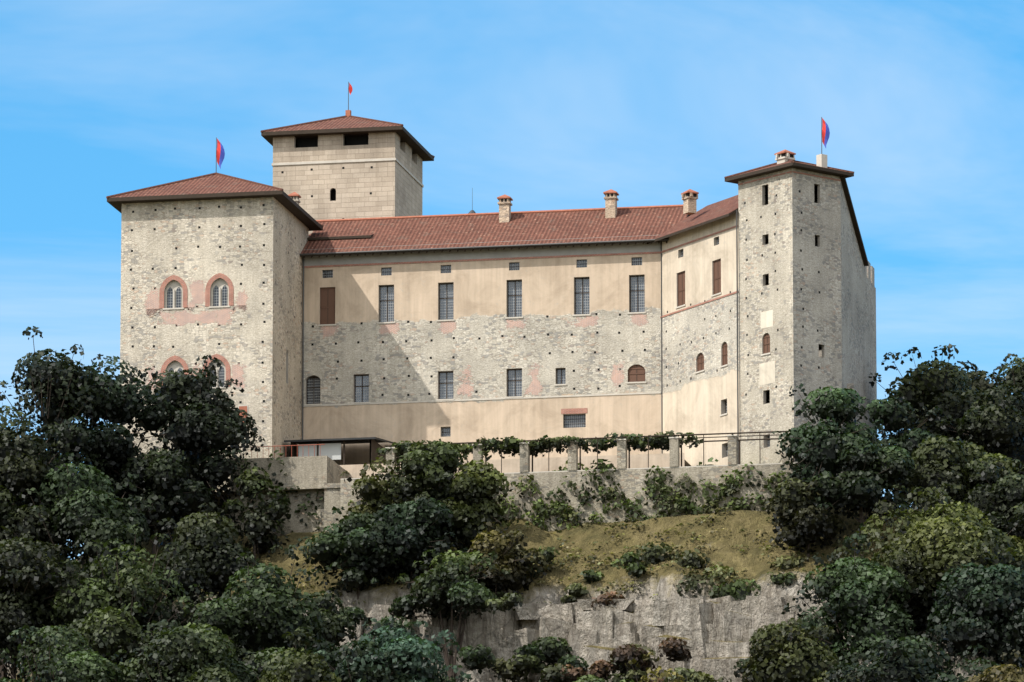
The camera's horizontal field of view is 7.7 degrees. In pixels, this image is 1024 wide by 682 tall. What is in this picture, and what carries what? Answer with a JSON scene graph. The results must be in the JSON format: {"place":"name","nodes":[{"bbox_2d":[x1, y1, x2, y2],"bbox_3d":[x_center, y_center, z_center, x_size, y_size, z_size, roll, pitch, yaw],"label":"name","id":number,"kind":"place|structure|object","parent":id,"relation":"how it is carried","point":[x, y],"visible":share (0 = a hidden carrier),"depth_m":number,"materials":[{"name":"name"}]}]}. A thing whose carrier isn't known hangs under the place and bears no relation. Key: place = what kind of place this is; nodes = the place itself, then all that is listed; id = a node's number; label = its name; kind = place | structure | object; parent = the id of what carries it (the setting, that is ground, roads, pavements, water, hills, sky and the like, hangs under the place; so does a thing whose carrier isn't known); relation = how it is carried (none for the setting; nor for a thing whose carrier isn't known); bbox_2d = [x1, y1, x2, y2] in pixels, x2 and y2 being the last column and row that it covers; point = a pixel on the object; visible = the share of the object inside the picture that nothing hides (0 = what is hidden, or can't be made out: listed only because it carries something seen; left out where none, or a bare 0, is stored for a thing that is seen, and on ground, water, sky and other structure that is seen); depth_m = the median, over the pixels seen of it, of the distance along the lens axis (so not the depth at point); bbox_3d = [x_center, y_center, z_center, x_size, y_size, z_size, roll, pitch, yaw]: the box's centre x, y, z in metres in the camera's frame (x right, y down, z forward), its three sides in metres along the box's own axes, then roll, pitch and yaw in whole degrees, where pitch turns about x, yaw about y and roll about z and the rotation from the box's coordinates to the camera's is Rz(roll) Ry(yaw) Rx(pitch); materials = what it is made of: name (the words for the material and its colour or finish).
{"place":"outdoors","nodes":[
{"label":"outdoors","id":0,"kind":"place"},
{"bbox_2d":[7,505,961,681],"bbox_3d":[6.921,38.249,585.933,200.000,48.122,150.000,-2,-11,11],"label":"hill terrain","id":1,"kind":"structure","parent":0,"point":[662,584],"depth_m":573.54,"materials":[{"name":"green plant"}]},
{"bbox_2d":[106,137,323,533],"bbox_3d":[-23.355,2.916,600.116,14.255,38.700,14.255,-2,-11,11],"label":"tower","id":2,"kind":"structure","parent":1,"relation":"on","point":[162,256],"depth_m":595.79,"materials":[{"name":"stone"}]},
{"bbox_2d":[130,204,301,453],"bbox_3d":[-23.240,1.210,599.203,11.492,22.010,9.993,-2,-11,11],"label":"tower windows","id":3,"kind":"structure","parent":2,"relation":"attached to","point":[219,293],"depth_m":595.13,"materials":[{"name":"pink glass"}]},
{"bbox_2d":[261,82,434,233],"bbox_3d":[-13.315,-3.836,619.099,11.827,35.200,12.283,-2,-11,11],"label":"keep","id":4,"kind":"structure","parent":1,"relation":"on","point":[391,180],"depth_m":615.88,"materials":[{"name":"stone"}]},
{"bbox_2d":[281,135,416,218],"bbox_3d":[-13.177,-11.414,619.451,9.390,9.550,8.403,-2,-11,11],"label":"tower openings","id":5,"kind":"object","parent":4,"relation":"in","point":[354,140],"depth_m":617.08,"materials":[{"name":"black"}]},
{"bbox_2d":[144,453,796,535],"bbox_3d":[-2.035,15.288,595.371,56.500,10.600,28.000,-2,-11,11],"label":"terrace walls","id":6,"kind":"structure","parent":1,"relation":"on","point":[311,475],"depth_m":581.11,"materials":[{"name":"stone"}]},
{"bbox_2d":[234,444,324,458],"bbox_3d":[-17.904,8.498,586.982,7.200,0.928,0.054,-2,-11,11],"label":"railing","id":7,"kind":"object","parent":6,"relation":"on","point":[286,445],"visible":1,"depth_m":586.81,"materials":[{"name":"brown"}]},
{"bbox_2d":[284,437,392,464],"bbox_3d":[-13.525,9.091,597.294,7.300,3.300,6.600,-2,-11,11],"label":"terrace shed","id":8,"kind":"structure","parent":6,"relation":"on","point":[331,448],"depth_m":595.04,"materials":[{"name":"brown wood"}]},
{"bbox_2d":[300,188,689,464],"bbox_3d":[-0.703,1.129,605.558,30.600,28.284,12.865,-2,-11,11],"label":"wing","id":9,"kind":"structure","parent":6,"relation":"on","point":[479,252],"depth_m":600.87,"materials":[{"name":"beige stone"}]},
{"bbox_2d":[307,233,372,239],"bbox_3d":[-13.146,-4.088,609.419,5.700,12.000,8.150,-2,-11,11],"label":"link block","id":10,"kind":"structure","parent":9,"relation":"attached to","point":[310,237],"depth_m":606.25,"materials":[{"name":"tile"}]},
{"bbox_2d":[304,257,648,436],"bbox_3d":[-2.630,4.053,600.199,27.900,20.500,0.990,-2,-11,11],"label":"wing windows","id":11,"kind":"structure","parent":9,"relation":"in","point":[573,418],"depth_m":600.75,"materials":[{"name":"grey glass"}]},
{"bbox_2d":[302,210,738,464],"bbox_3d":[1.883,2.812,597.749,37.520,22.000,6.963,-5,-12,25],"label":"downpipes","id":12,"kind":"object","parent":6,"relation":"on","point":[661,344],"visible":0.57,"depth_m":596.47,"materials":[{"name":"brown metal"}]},
{"bbox_2d":[385,431,793,474],"bbox_3d":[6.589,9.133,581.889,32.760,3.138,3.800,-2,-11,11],"label":"pergola","id":13,"kind":"object","parent":6,"relation":"on","point":[733,440],"visible":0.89,"depth_m":580.44,"materials":[{"name":"grey wood"}]},
{"bbox_2d":[132,595,993,681],"bbox_3d":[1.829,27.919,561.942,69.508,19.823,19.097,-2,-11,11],"label":"cliff rock","id":14,"kind":"object","parent":1,"relation":"attached to","point":[716,634],"visible":0.39,"depth_m":566.96,"materials":[{"name":"grey stone"}]},
{"bbox_2d":[647,189,767,465],"bbox_3d":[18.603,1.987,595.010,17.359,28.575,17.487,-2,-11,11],"label":"castle side wing","id":15,"kind":"structure","parent":1,"relation":"on","point":[693,405],"depth_m":592.54,"materials":[{"name":"beige stone"}]},
{"bbox_2d":[666,236,730,457],"bbox_3d":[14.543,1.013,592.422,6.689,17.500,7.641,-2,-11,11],"label":"windows","id":16,"kind":"structure","parent":15,"relation":"in","point":[716,277],"depth_m":591.52,"materials":[{"name":"grey glass"}]},
{"bbox_2d":[724,117,853,476],"bbox_3d":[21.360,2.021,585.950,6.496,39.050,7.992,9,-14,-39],"label":"tower","id":17,"kind":"structure","parent":1,"relation":"on","point":[786,177],"depth_m":585.04,"materials":[{"name":"stone"}]},
{"bbox_2d":[744,184,824,447],"bbox_3d":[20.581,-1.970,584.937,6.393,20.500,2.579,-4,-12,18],"label":"tower wall openings","id":18,"kind":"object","parent":17,"relation":"attached to","point":[766,344],"depth_m":584.98,"materials":[{"name":"black glass"}]},
{"bbox_2d":[765,176,876,482],"bbox_3d":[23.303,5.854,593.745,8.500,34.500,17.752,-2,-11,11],"label":"wall","id":19,"kind":"structure","parent":1,"relation":"on","point":[858,311],"depth_m":593.34,"materials":[{"name":"stone"}]},
{"bbox_2d":[0,326,1023,681],"bbox_3d":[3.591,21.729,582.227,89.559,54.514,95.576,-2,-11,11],"label":"tree","id":20,"kind":"object","parent":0,"point":[962,532],"depth_m":568.76,"materials":[{"name":"green plant"}]},
{"bbox_2d":[0,0,1023,559],"label":"sky","id":21,"kind":"structure","parent":0,"point":[540,104],"materials":[{"name":"blue"}]}
]}

